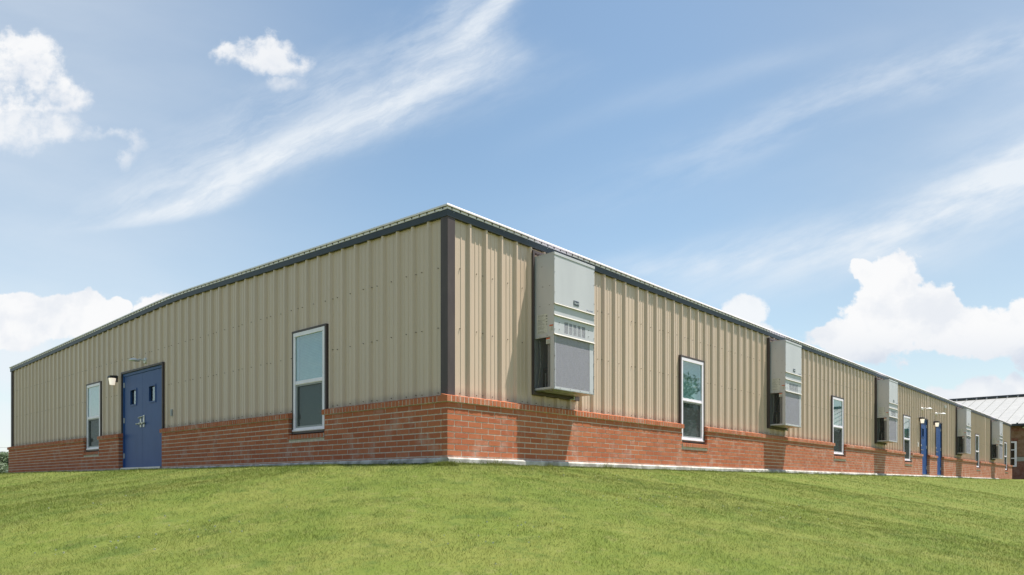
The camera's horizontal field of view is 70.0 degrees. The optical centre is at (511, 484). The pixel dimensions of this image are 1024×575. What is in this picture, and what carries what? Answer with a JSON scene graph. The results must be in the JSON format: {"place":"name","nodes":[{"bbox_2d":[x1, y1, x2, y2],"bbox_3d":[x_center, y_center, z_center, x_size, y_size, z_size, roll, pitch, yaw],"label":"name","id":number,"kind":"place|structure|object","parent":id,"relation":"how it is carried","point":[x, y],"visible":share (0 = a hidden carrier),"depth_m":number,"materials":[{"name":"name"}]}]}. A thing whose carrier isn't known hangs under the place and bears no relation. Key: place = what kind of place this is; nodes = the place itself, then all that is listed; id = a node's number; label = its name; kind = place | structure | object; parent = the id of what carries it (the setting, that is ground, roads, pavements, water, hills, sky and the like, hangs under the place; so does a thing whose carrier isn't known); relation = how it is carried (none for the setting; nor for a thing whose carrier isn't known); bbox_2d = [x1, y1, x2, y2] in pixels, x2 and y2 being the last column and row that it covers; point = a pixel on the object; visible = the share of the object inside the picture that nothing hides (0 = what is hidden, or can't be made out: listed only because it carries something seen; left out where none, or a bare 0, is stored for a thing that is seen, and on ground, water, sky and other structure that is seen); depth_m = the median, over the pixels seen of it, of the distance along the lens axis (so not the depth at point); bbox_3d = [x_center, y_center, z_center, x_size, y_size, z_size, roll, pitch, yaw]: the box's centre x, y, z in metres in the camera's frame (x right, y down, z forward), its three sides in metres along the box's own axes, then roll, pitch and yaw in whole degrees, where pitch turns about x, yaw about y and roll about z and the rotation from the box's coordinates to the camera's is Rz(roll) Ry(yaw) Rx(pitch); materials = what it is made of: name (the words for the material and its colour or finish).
{"place":"outdoors","nodes":[
{"label":"outdoors","id":0,"kind":"place"},
{"bbox_2d":[0,459,1023,574],"bbox_3d":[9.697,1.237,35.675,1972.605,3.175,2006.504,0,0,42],"label":"ground","id":1,"kind":"structure","parent":0,"point":[334,562],"depth_m":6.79,"materials":[{"name":"plant"}]},
{"bbox_2d":[0,451,8,472],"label":"tree","id":2,"kind":"object","parent":1,"relation":"on","point":[4,460],"visible":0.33,"depth_m":61.33,"materials":[{"name":"green plant"}]},
{"bbox_2d":[7,203,1012,478],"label":"school building","id":3,"kind":"structure","parent":1,"relation":"on","point":[407,339],"depth_m":13.23,"materials":[{"name":"beige metal"}]},
{"bbox_2d":[86,381,101,451],"bbox_3d":[-10.465,-1.710,18.542,1.000,1.720,0.302,0,0,42],"label":"window","id":4,"kind":"structure","parent":3,"relation":"in","point":[93,391],"depth_m":18.55,"materials":[{"name":"glass"}]},
{"bbox_2d":[107,375,117,384],"bbox_3d":[-9.460,-2.482,17.371,0.168,0.224,0.229,0,0,42],"label":"wall lamp","id":5,"kind":"object","parent":3,"relation":"attached to","point":[113,379],"visible":1,"depth_m":17.30,"materials":[{"name":"black"}]},
{"bbox_2d":[129,358,146,363],"bbox_3d":[-8.297,-2.770,16.226,0.184,0.142,0.385,0,0,42],"label":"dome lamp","id":6,"kind":"object","parent":3,"relation":"attached to","point":[144,360],"visible":1,"depth_m":16.25,"materials":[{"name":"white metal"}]},
{"bbox_2d":[120,362,164,468],"bbox_3d":[-8.330,-1.503,16.534,2.304,2.282,0.190,0,0,42],"label":"double door","id":7,"kind":"structure","parent":3,"relation":"in","point":[142,388],"depth_m":16.50,"materials":[{"name":"blue paint"}]},
{"bbox_2d":[292,323,328,433],"bbox_3d":[-3.242,-1.710,12.083,1.000,1.720,0.302,0,0,42],"label":"window","id":8,"kind":"structure","parent":3,"relation":"in","point":[310,346],"depth_m":12.03,"materials":[{"name":"glass"}]},
{"bbox_2d":[532,250,595,400],"bbox_3d":[0.826,-2.448,11.386,0.454,2.204,1.170,0,0,42],"label":"air conditioner","id":9,"kind":"object","parent":3,"relation":"attached to","point":[563,325],"visible":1,"depth_m":11.11,"materials":[{"name":"grey paint"}]},
{"bbox_2d":[678,355,704,443],"bbox_3d":[3.563,-1.710,14.921,0.302,1.720,1.000,0,0,42],"label":"window","id":10,"kind":"structure","parent":3,"relation":"in","point":[690,370],"depth_m":14.89,"materials":[{"name":"glass"}]},
{"bbox_2d":[767,338,801,430],"bbox_3d":[6.723,-2.448,17.981,0.454,2.204,1.170,0,0,42],"label":"air conditioner","id":11,"kind":"object","parent":3,"relation":"attached to","point":[784,379],"visible":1,"depth_m":17.68,"materials":[{"name":"grey metal"}]},
{"bbox_2d":[831,395,843,455],"bbox_3d":[9.442,-1.710,21.496,0.302,1.720,1.000,0,0,42],"label":"window","id":12,"kind":"structure","parent":3,"relation":"in","point":[837,403],"depth_m":21.51,"materials":[{"name":"glass"}]},
{"bbox_2d":[874,377,897,444],"bbox_3d":[12.560,-2.448,24.509,0.454,2.204,1.170,0,0,42],"label":"air conditioner","id":13,"kind":"object","parent":3,"relation":"attached to","point":[885,411],"visible":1,"depth_m":24.20,"materials":[{"name":"grey metal"}]},
{"bbox_2d":[903,414,910,461],"bbox_3d":[14.528,-1.710,27.183,0.302,1.720,1.000,0,0,42],"label":"window","id":14,"kind":"structure","parent":3,"relation":"in","point":[906,419],"depth_m":27.28,"materials":[{"name":"glass"}]},
{"bbox_2d":[920,418,928,475],"bbox_3d":[16.354,-1.505,29.099,0.210,2.279,1.154,0,0,42],"label":"door","id":15,"kind":"structure","parent":3,"relation":"in","point":[923,426],"depth_m":29.24,"materials":[{"name":"blue paint"}]},
{"bbox_2d":[933,421,939,426],"bbox_3d":[17.539,-2.517,30.245,0.229,0.224,0.168,0,0,42],"label":"wall lamp","id":16,"kind":"object","parent":3,"relation":"attached to","point":[936,423],"visible":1,"depth_m":30.19,"materials":[{"name":"black"}]},
{"bbox_2d":[935,423,942,475],"bbox_3d":[18.020,-1.505,30.962,0.210,2.279,1.154,0,0,42],"label":"door","id":17,"kind":"structure","parent":3,"relation":"in","point":[938,430],"depth_m":31.05,"materials":[{"name":"blue paint"}]},
{"bbox_2d":[955,407,970,455],"bbox_3d":[20.859,-2.448,33.790,0.454,2.204,1.170,0,0,42],"label":"air conditioner","id":18,"kind":"object","parent":3,"relation":"attached to","point":[962,431],"visible":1,"depth_m":33.47,"materials":[{"name":"grey metal"}]},
{"bbox_2d":[975,434,978,467],"bbox_3d":[23.630,-1.710,37.208,0.097,1.720,1.000,0,0,42],"label":"window","id":19,"kind":"structure","parent":3,"relation":"in","point":[976,435],"depth_m":37.29,"materials":[{"name":"glass"}]},
{"bbox_2d":[990,420,1002,460],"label":"air conditioner","id":20,"kind":"object","parent":3,"relation":"attached to","point":[996,439],"visible":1,"depth_m":40.08,"materials":[{"name":"grey metal"}]},
{"bbox_2d":[1004,441,1006,470],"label":"window","id":21,"kind":"structure","parent":3,"relation":"in","point":[1005,443],"depth_m":43.80,"materials":[{"name":"glass"}]},
{"bbox_2d":[949,394,1023,478],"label":"brick building","id":22,"kind":"structure","parent":1,"relation":"on","point":[1008,409],"depth_m":56.02,"materials":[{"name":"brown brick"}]},
{"bbox_2d":[1011,441,1016,466],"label":"window","id":23,"kind":"structure","parent":22,"relation":"in","point":[1013,443],"depth_m":52.11,"materials":[{"name":"white plastic"}]},
{"bbox_2d":[0,0,1023,452],"label":"sky","id":24,"kind":"structure","parent":0,"point":[844,179],"materials":[{"name":"blue"}]}
]}

